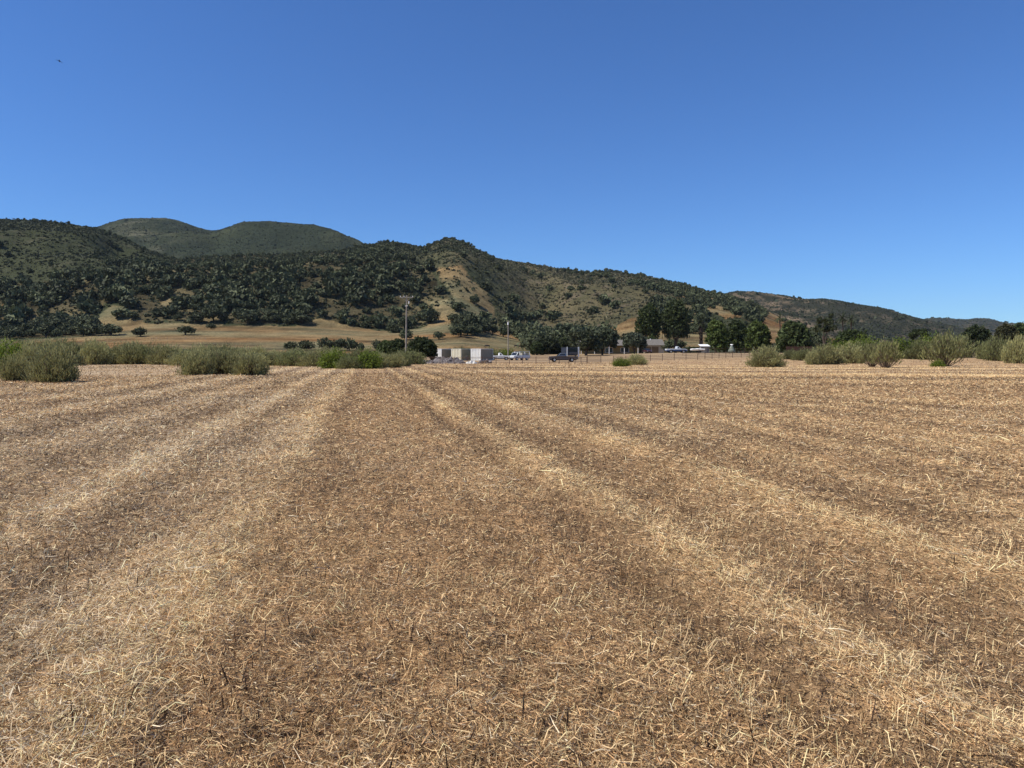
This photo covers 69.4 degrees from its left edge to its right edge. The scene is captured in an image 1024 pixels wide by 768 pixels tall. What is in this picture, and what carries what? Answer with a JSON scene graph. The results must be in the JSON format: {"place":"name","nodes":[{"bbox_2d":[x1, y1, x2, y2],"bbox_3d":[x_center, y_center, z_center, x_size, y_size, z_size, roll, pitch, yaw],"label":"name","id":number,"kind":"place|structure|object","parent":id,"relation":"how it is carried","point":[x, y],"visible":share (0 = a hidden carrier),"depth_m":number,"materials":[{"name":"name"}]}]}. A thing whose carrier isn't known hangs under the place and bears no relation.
{"place":"outdoors","nodes":[
{"label":"outdoors","id":0,"kind":"place"},
{"bbox_2d":[98,218,361,258],"bbox_3d":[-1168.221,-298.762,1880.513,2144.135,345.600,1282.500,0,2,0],"label":"hill","id":1,"kind":"structure","parent":0,"point":[281,240],"depth_m":1673.09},
{"bbox_2d":[0,219,975,352],"bbox_3d":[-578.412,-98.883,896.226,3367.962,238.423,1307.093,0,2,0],"label":"hill","id":2,"kind":"structure","parent":0,"point":[268,336],"depth_m":507.21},
{"bbox_2d":[0,327,24,338],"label":"oak tree","id":3,"kind":"object","parent":2,"relation":"on","point":[10,334],"visible":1,"depth_m":403.15,"materials":[{"name":"green plant"}]},
{"bbox_2d":[15,323,37,335],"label":"oak tree","id":4,"kind":"object","parent":2,"relation":"on","point":[24,328],"visible":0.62,"depth_m":418.32,"materials":[{"name":"green plant"}]},
{"bbox_2d":[35,321,54,336],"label":"oak tree","id":5,"kind":"object","parent":2,"relation":"on","point":[46,329],"visible":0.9,"depth_m":401.38,"materials":[{"name":"green plant"}]},
{"bbox_2d":[39,318,66,326],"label":"oak tree","id":6,"kind":"object","parent":2,"relation":"on","point":[56,323],"visible":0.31,"depth_m":413.81,"materials":[{"name":"green plant"}]},
{"bbox_2d":[74,316,97,329],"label":"oak tree","id":7,"kind":"object","parent":2,"relation":"on","point":[84,320],"visible":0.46,"depth_m":399.35,"materials":[{"name":"green plant"}]},
{"bbox_2d":[82,321,105,335],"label":"oak tree","id":8,"kind":"object","parent":2,"relation":"on","point":[92,328],"visible":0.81,"depth_m":388.01,"materials":[{"name":"green plant"}]},
{"bbox_2d":[98,323,122,335],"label":"oak tree","id":9,"kind":"object","parent":2,"relation":"on","point":[108,328],"visible":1,"depth_m":385.48,"materials":[{"name":"green plant"}]},
{"bbox_2d":[131,326,146,336],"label":"oak tree","id":10,"kind":"object","parent":2,"relation":"on","point":[139,331],"visible":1,"depth_m":371.17,"materials":[{"name":"green plant"}]},
{"bbox_2d":[174,325,196,334],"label":"oak tree","id":11,"kind":"object","parent":2,"relation":"on","point":[187,329],"visible":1,"depth_m":379.51,"materials":[{"name":"green plant"}]},
{"bbox_2d":[187,312,203,322],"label":"oak tree","id":12,"kind":"object","parent":2,"relation":"on","point":[197,316],"visible":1,"depth_m":444.99,"materials":[{"name":"green plant"}]},
{"bbox_2d":[200,304,225,320],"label":"oak tree","id":13,"kind":"object","parent":2,"relation":"on","point":[212,312],"visible":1,"depth_m":446.67,"materials":[{"name":"green plant"}]},
{"bbox_2d":[236,309,258,323],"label":"oak tree","id":14,"kind":"object","parent":2,"relation":"on","point":[249,315],"visible":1,"depth_m":444.86,"materials":[{"name":"green plant"}]},
{"bbox_2d":[291,314,312,323],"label":"oak tree","id":15,"kind":"object","parent":2,"relation":"on","point":[302,318],"visible":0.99,"depth_m":450.86,"materials":[{"name":"green plant"}]},
{"bbox_2d":[297,340,315,349],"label":"oak tree","id":16,"kind":"object","parent":2,"relation":"on","point":[305,344],"visible":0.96,"depth_m":283.71,"materials":[{"name":"green plant"}]},
{"bbox_2d":[316,337,334,349],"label":"oak tree","id":17,"kind":"object","parent":2,"relation":"on","point":[325,342],"visible":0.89,"depth_m":283.30,"materials":[{"name":"green plant"}]},
{"bbox_2d":[331,338,346,349],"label":"oak tree","id":18,"kind":"object","parent":2,"relation":"on","point":[339,343],"visible":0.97,"depth_m":283.77,"materials":[{"name":"green plant"}]},
{"bbox_2d":[344,337,357,350],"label":"oak tree","id":19,"kind":"object","parent":2,"relation":"on","point":[351,344],"visible":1,"depth_m":283.69,"materials":[{"name":"green plant"}]},
{"bbox_2d":[397,316,412,328],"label":"oak tree","id":20,"kind":"object","parent":2,"relation":"on","point":[402,321],"visible":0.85,"depth_m":452.88,"materials":[{"name":"green plant"}]},
{"bbox_2d":[0,218,825,334],"bbox_3d":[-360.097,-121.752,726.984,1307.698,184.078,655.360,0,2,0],"label":"oak woodland","id":21,"kind":"object","parent":2,"relation":"on","point":[221,289],"visible":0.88,"depth_m":533.82,"materials":[{"name":"green plant"}]},
{"bbox_2d":[417,307,440,320],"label":"oak tree","id":22,"kind":"object","parent":2,"relation":"on","point":[431,313],"visible":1,"depth_m":474.96,"materials":[{"name":"green plant"}]},
{"bbox_2d":[0,218,907,350],"bbox_3d":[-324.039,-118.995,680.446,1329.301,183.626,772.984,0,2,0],"label":"chaparral","id":23,"kind":"object","parent":2,"relation":"on","point":[439,249],"visible":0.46,"depth_m":652.03,"materials":[{"name":"green plant"}]},
{"bbox_2d":[449,324,470,336],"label":"oak tree","id":24,"kind":"object","parent":2,"relation":"on","point":[458,329],"visible":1,"depth_m":369.29,"materials":[{"name":"green plant"}]},
{"bbox_2d":[457,313,483,325],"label":"oak tree","id":25,"kind":"object","parent":2,"relation":"on","point":[466,320],"visible":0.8,"depth_m":400.11,"materials":[{"name":"green plant"}]},
{"bbox_2d":[517,330,543,348],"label":"oak tree","id":26,"kind":"object","parent":2,"relation":"on","point":[525,337],"visible":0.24,"depth_m":285.28,"materials":[{"name":"green plant"}]},
{"bbox_2d":[518,325,544,338],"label":"oak tree","id":27,"kind":"object","parent":2,"relation":"on","point":[536,329],"visible":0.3,"depth_m":374.19,"materials":[{"name":"green plant"}]},
{"bbox_2d":[523,332,546,349],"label":"oak tree","id":28,"kind":"object","parent":2,"relation":"on","point":[529,342],"visible":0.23,"depth_m":273.54,"materials":[{"name":"green plant"}]},
{"bbox_2d":[589,319,617,335],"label":"oak tree","id":29,"kind":"object","parent":2,"relation":"on","point":[606,322],"visible":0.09,"depth_m":260.11,"materials":[{"name":"green plant"}]},
{"bbox_2d":[664,339,687,348],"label":"oak tree","id":30,"kind":"object","parent":2,"relation":"on","point":[680,344],"visible":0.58,"depth_m":296.73,"materials":[{"name":"green plant"}]},
{"bbox_2d":[813,334,832,345],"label":"oak tree","id":31,"kind":"object","parent":2,"relation":"on","point":[819,340],"visible":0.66,"depth_m":331.11,"materials":[{"name":"green plant"}]},
{"bbox_2d":[0,353,1023,767],"bbox_3d":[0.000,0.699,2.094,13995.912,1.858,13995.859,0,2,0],"label":"ground","id":32,"kind":"structure","parent":0,"point":[552,495],"depth_m":5.78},
{"bbox_2d":[0,337,29,369],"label":"shrub","id":33,"kind":"object","parent":32,"relation":"on","point":[11,350],"visible":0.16,"depth_m":65.40,"materials":[{"name":"green plant"}]},
{"bbox_2d":[0,350,31,380],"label":"shrub","id":34,"kind":"object","parent":32,"relation":"on","point":[12,368],"visible":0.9,"depth_m":42.69,"materials":[{"name":"green plant"}]},
{"bbox_2d":[13,342,44,368],"bbox_3d":[-40.509,-2.097,61.889,2.735,3.290,3.022,-1,3,-27],"label":"shrub","id":35,"kind":"object","parent":32,"relation":"on","point":[30,355],"visible":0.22,"depth_m":61.44,"materials":[{"name":"green plant"}]},
{"bbox_2d":[32,336,58,350],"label":"shrub","id":36,"kind":"object","parent":32,"relation":"on","point":[44,343],"visible":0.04,"depth_m":104.70,"materials":[{"name":"green plant"}]},
{"bbox_2d":[20,342,85,382],"bbox_3d":[-25.341,-0.987,40.818,3.146,2.634,3.161,2,3,37],"label":"shrub","id":37,"kind":"object","parent":32,"relation":"on","point":[57,366],"visible":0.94,"depth_m":40.44,"materials":[{"name":"green plant"}]},
{"bbox_2d":[43,342,87,365],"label":"shrub","id":38,"kind":"object","parent":32,"relation":"on","point":[79,358],"visible":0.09,"depth_m":93.78,"materials":[{"name":"green plant"}]},
{"bbox_2d":[77,336,115,364],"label":"shrub","id":39,"kind":"object","parent":32,"relation":"on","point":[99,353],"visible":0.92,"depth_m":104.02,"materials":[{"name":"green plant"}]},
{"bbox_2d":[111,341,148,363],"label":"shrub","id":40,"kind":"object","parent":32,"relation":"on","point":[125,355],"visible":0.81,"depth_m":107.57,"materials":[{"name":"green plant"}]},
{"bbox_2d":[132,342,163,363],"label":"shrub","id":41,"kind":"object","parent":32,"relation":"on","point":[145,354],"visible":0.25,"depth_m":108.10,"materials":[{"name":"green plant"}]},
{"bbox_2d":[141,342,179,364],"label":"shrub","id":42,"kind":"object","parent":32,"relation":"on","point":[159,355],"visible":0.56,"depth_m":103.56,"materials":[{"name":"green plant"}]},
{"bbox_2d":[161,348,195,365],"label":"shrub","id":43,"kind":"object","parent":32,"relation":"on","point":[173,360],"visible":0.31,"depth_m":93.03,"materials":[{"name":"green plant"}]},
{"bbox_2d":[174,347,216,375],"bbox_3d":[-23.424,-1.599,54.866,3.263,2.642,2.954,-1,2,-12],"label":"shrub","id":44,"kind":"object","parent":32,"relation":"on","point":[191,364],"visible":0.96,"depth_m":54.49,"materials":[{"name":"green plant"}]},
{"bbox_2d":[200,345,239,373],"bbox_3d":[-22.077,-1.710,56.940,3.362,2.696,3.581,2,3,35],"label":"shrub","id":45,"kind":"object","parent":32,"relation":"on","point":[223,361],"visible":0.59,"depth_m":56.33,"materials":[{"name":"green plant"}]},
{"bbox_2d":[229,351,273,375],"bbox_3d":[-18.854,-1.421,53.445,2.850,2.254,3.036,1,2,18],"label":"shrub","id":46,"kind":"object","parent":32,"relation":"on","point":[251,365],"visible":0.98,"depth_m":53.04,"materials":[{"name":"green plant"}]},
{"bbox_2d":[252,351,280,365],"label":"shrub","id":47,"kind":"object","parent":32,"relation":"on","point":[271,355],"visible":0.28,"depth_m":93.73,"materials":[{"name":"green plant"}]},
{"bbox_2d":[272,347,308,365],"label":"shrub","id":48,"kind":"object","parent":32,"relation":"on","point":[289,359],"visible":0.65,"depth_m":90.10,"materials":[{"name":"green plant"}]},
{"bbox_2d":[295,347,337,366],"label":"shrub","id":49,"kind":"object","parent":32,"relation":"on","point":[312,358],"visible":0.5,"depth_m":88.57,"materials":[{"name":"green plant"}]},
{"bbox_2d":[316,346,348,368],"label":"shrub","id":50,"kind":"object","parent":32,"relation":"on","point":[331,359],"visible":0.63,"depth_m":79.29,"materials":[{"name":"green plant"}]},
{"bbox_2d":[334,353,366,368],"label":"shrub","id":51,"kind":"object","parent":32,"relation":"on","point":[346,363],"visible":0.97,"depth_m":77.36,"materials":[{"name":"green plant"}]},
{"bbox_2d":[353,346,383,368],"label":"shrub","id":52,"kind":"object","parent":32,"relation":"on","point":[373,360],"visible":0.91,"depth_m":78.35,"materials":[{"name":"green plant"}]},
{"bbox_2d":[375,340,388,354],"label":"tree","id":53,"kind":"object","parent":32,"relation":"on","point":[381,346],"visible":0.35,"depth_m":163.20,"materials":[{"name":"green plant"}]},
{"bbox_2d":[382,351,407,367],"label":"shrub","id":54,"kind":"object","parent":32,"relation":"on","point":[396,361],"visible":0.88,"depth_m":83.34,"materials":[{"name":"green plant"}]},
{"bbox_2d":[386,338,404,354],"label":"tree","id":55,"kind":"object","parent":32,"relation":"on","point":[394,345],"visible":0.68,"depth_m":158.70,"materials":[{"name":"green plant"}]},
{"bbox_2d":[393,348,426,363],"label":"shrub","id":56,"kind":"object","parent":32,"relation":"on","point":[416,358],"visible":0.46,"depth_m":107.59,"materials":[{"name":"green plant"}]},
{"bbox_2d":[407,336,437,359],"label":"tree","id":57,"kind":"object","parent":32,"relation":"on","point":[424,346],"visible":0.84,"depth_m":148.08,"materials":[{"name":"green plant"}]},
{"bbox_2d":[437,349,450,357],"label":"shipping container","id":58,"kind":"object","parent":32,"relation":"on","point":[445,353],"visible":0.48,"depth_m":161.66,"materials":[{"name":"metal"}]},
{"bbox_2d":[425,356,464,363],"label":"rubble pile","id":59,"kind":"object","parent":32,"relation":"on","point":[441,360],"visible":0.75,"depth_m":118.70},
{"bbox_2d":[451,349,470,360],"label":"shipping container","id":60,"kind":"object","parent":32,"relation":"on","point":[461,354],"visible":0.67,"depth_m":161.29,"materials":[{"name":"metal"}]},
{"bbox_2d":[471,349,492,360],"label":"shipping container","id":61,"kind":"object","parent":32,"relation":"on","point":[480,354],"visible":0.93,"depth_m":161.36,"materials":[{"name":"metal"}]},
{"bbox_2d":[0,359,1023,767],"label":"straw","id":62,"kind":"object","parent":32,"relation":"on","point":[106,659],"visible":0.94,"depth_m":5.32,"materials":[{"name":"plant"}]},
{"bbox_2d":[4,359,1023,767],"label":"weed stubble","id":63,"kind":"object","parent":32,"relation":"on","point":[514,565],"visible":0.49,"depth_m":4.96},
{"bbox_2d":[508,351,529,359],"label":"service truck","id":64,"kind":"object","parent":32,"relation":"on","point":[517,355],"visible":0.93,"depth_m":167.15,"materials":[{"name":"paint"}]},
{"bbox_2d":[530,341,544,354],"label":"tree","id":65,"kind":"object","parent":32,"relation":"on","point":[537,348],"visible":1,"depth_m":224.65,"materials":[{"name":"green plant"}]},
{"bbox_2d":[532,334,560,353],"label":"tree","id":66,"kind":"object","parent":32,"relation":"on","point":[550,345],"visible":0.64,"depth_m":232.91,"materials":[{"name":"green plant"}]},
{"bbox_2d":[548,353,577,361],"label":"pickup truck","id":67,"kind":"object","parent":32,"relation":"on","point":[563,356],"visible":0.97,"depth_m":142.03,"materials":[{"name":"grey paint"}]},
{"bbox_2d":[561,347,578,356],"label":"box trailer","id":68,"kind":"object","parent":32,"relation":"on","point":[571,351],"visible":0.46,"depth_m":195.97,"materials":[{"name":"metal"}]},
{"bbox_2d":[564,326,604,354],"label":"tree","id":69,"kind":"object","parent":32,"relation":"on","point":[590,340],"visible":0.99,"depth_m":219.39,"materials":[{"name":"green plant"}]},
{"bbox_2d":[593,326,618,354],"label":"tree","id":70,"kind":"object","parent":32,"relation":"on","point":[610,338],"visible":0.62,"depth_m":220.93,"materials":[{"name":"green plant"}]},
{"bbox_2d":[576,339,665,353],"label":"ranch house","id":71,"kind":"structure","parent":32,"relation":"on","point":[654,346],"depth_m":239.72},
{"bbox_2d":[610,356,631,366],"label":"shrub","id":72,"kind":"object","parent":32,"relation":"on","point":[622,363],"visible":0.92,"depth_m":89.50,"materials":[{"name":"green plant"}]},
{"bbox_2d":[622,332,647,353],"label":"tree","id":73,"kind":"object","parent":32,"relation":"on","point":[635,339],"visible":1,"depth_m":219.73,"materials":[{"name":"green plant"}]},
{"bbox_2d":[627,353,648,364],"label":"shrub","id":74,"kind":"object","parent":32,"relation":"on","point":[635,359],"visible":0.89,"depth_m":103.32,"materials":[{"name":"green plant"}]},
{"bbox_2d":[634,302,662,338],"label":"tree","id":75,"kind":"object","parent":32,"relation":"on","point":[647,323],"visible":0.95,"depth_m":265.39,"materials":[{"name":"green plant"}]},
{"bbox_2d":[661,297,692,352],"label":"tree","id":76,"kind":"object","parent":32,"relation":"on","point":[676,314],"visible":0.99,"depth_m":265.24,"materials":[{"name":"green plant"}]},
{"bbox_2d":[613,350,752,360],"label":"pipe fence","id":77,"kind":"object","parent":32,"relation":"on","point":[662,356],"visible":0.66,"depth_m":127.64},
{"bbox_2d":[696,315,706,346],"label":"palm tree","id":78,"kind":"object","parent":32,"relation":"on","point":[701,325],"visible":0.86,"depth_m":249.11,"materials":[{"name":"green plant"}]},
{"bbox_2d":[704,318,729,352],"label":"tree","id":79,"kind":"object","parent":32,"relation":"on","point":[717,334],"visible":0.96,"depth_m":211.99,"materials":[{"name":"green plant"}]},
{"bbox_2d":[726,319,748,352],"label":"tree","id":80,"kind":"object","parent":32,"relation":"on","point":[736,331],"visible":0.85,"depth_m":219.67,"materials":[{"name":"green plant"}]},
{"bbox_2d":[744,319,772,352],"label":"tree","id":81,"kind":"object","parent":32,"relation":"on","point":[755,331],"visible":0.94,"depth_m":209.77,"materials":[{"name":"green plant"}]},
{"bbox_2d":[745,344,789,366],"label":"shrub","id":82,"kind":"object","parent":32,"relation":"on","point":[769,357],"visible":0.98,"depth_m":87.09,"materials":[{"name":"green plant"}]},
{"bbox_2d":[775,319,812,352],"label":"tree","id":83,"kind":"object","parent":32,"relation":"on","point":[794,333],"visible":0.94,"depth_m":202.21,"materials":[{"name":"green plant"}]},
{"bbox_2d":[790,347,810,360],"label":"shrub","id":84,"kind":"object","parent":32,"relation":"on","point":[799,355],"visible":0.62,"depth_m":119.20,"materials":[{"name":"green plant"}]},
{"bbox_2d":[803,347,821,364],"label":"shrub","id":85,"kind":"object","parent":32,"relation":"on","point":[811,359],"visible":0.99,"depth_m":101.49,"materials":[{"name":"green plant"}]},
{"bbox_2d":[812,313,836,346],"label":"pale trunked tree","id":86,"kind":"object","parent":32,"relation":"on","point":[829,320],"visible":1,"depth_m":184.11,"materials":[{"name":"green plant"}]},
{"bbox_2d":[803,342,846,364],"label":"shrub","id":87,"kind":"object","parent":32,"relation":"on","point":[827,354],"visible":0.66,"depth_m":102.84,"materials":[{"name":"green plant"}]},
{"bbox_2d":[813,337,856,350],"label":"shrub","id":88,"kind":"object","parent":32,"relation":"on","point":[836,343],"visible":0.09,"depth_m":139.43,"materials":[{"name":"green plant"}]},
{"bbox_2d":[834,341,865,363],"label":"shrub","id":89,"kind":"object","parent":32,"relation":"on","point":[851,355],"visible":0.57,"depth_m":106.87,"materials":[{"name":"green plant"}]},
{"bbox_2d":[832,328,869,345],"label":"tree","id":90,"kind":"object","parent":32,"relation":"on","point":[847,334],"visible":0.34,"depth_m":187.73,"materials":[{"name":"green plant"}]},
{"bbox_2d":[847,334,881,345],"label":"shrub","id":91,"kind":"object","parent":32,"relation":"on","point":[862,340],"visible":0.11,"depth_m":143.86,"materials":[{"name":"green plant"}]},
{"bbox_2d":[855,342,882,366],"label":"shrub","id":92,"kind":"object","parent":32,"relation":"on","point":[866,359],"visible":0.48,"depth_m":89.79,"materials":[{"name":"green plant"}]},
{"bbox_2d":[867,336,904,367],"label":"shrub","id":93,"kind":"object","parent":32,"relation":"on","point":[889,350],"visible":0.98,"depth_m":82.48,"materials":[{"name":"green plant"}]},
{"bbox_2d":[887,336,914,358],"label":"shrub","id":94,"kind":"object","parent":32,"relation":"on","point":[902,345],"visible":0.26,"depth_m":128.78,"materials":[{"name":"green plant"}]},
{"bbox_2d":[902,335,933,359],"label":"shrub","id":95,"kind":"object","parent":32,"relation":"on","point":[912,352],"visible":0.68,"depth_m":124.17,"materials":[{"name":"green plant"}]},
{"bbox_2d":[908,328,928,343],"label":"tree","id":96,"kind":"object","parent":32,"relation":"on","point":[913,334],"visible":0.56,"depth_m":208.93,"materials":[{"name":"green plant"}]},
{"bbox_2d":[917,330,976,365],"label":"shrub","id":97,"kind":"object","parent":32,"relation":"on","point":[946,349],"visible":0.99,"depth_m":91.22,"materials":[{"name":"green plant"}]},
{"bbox_2d":[928,328,979,357],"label":"shrub","id":98,"kind":"object","parent":32,"relation":"on","point":[967,347],"visible":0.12,"depth_m":133.08,"materials":[{"name":"green plant"}]},
{"bbox_2d":[962,324,991,350],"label":"tree","id":99,"kind":"object","parent":32,"relation":"on","point":[980,333],"visible":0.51,"depth_m":163.04,"materials":[{"name":"green plant"}]},
{"bbox_2d":[972,336,996,358],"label":"shrub","id":100,"kind":"object","parent":32,"relation":"on","point":[979,350],"visible":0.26,"depth_m":125.82,"materials":[{"name":"green plant"}]},
{"bbox_2d":[981,332,1012,360],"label":"shrub","id":101,"kind":"object","parent":32,"relation":"on","point":[991,352],"visible":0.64,"depth_m":117.88,"materials":[{"name":"green plant"}]},
{"bbox_2d":[994,323,1019,342],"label":"tree","id":102,"kind":"object","parent":32,"relation":"on","point":[1007,330],"visible":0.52,"depth_m":173.33,"materials":[{"name":"green plant"}]},
{"bbox_2d":[998,330,1023,363],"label":"shrub","id":103,"kind":"object","parent":32,"relation":"on","point":[1014,354],"visible":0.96,"depth_m":105.36,"materials":[{"name":"green plant"}]},
{"bbox_2d":[0,0,1023,322],"label":"sky","id":104,"kind":"structure","parent":0,"point":[864,152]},
{"bbox_2d":[729,291,973,349],"bbox_3d":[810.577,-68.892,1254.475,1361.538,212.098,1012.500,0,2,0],"label":"hill","id":105,"kind":"structure","parent":0,"point":[785,303],"depth_m":1153.42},
{"bbox_2d":[926,318,1023,334],"bbox_3d":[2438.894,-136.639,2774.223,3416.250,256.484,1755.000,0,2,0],"label":"hill","id":106,"kind":"structure","parent":0,"point":[961,323],"depth_m":2644.51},
{"bbox_2d":[98,217,1022,344],"bbox_3d":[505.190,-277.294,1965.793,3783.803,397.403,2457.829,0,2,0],"label":"chaparral","id":107,"kind":"object","parent":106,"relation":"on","point":[795,313],"visible":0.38,"depth_m":1325.07,"materials":[{"name":"green plant"}]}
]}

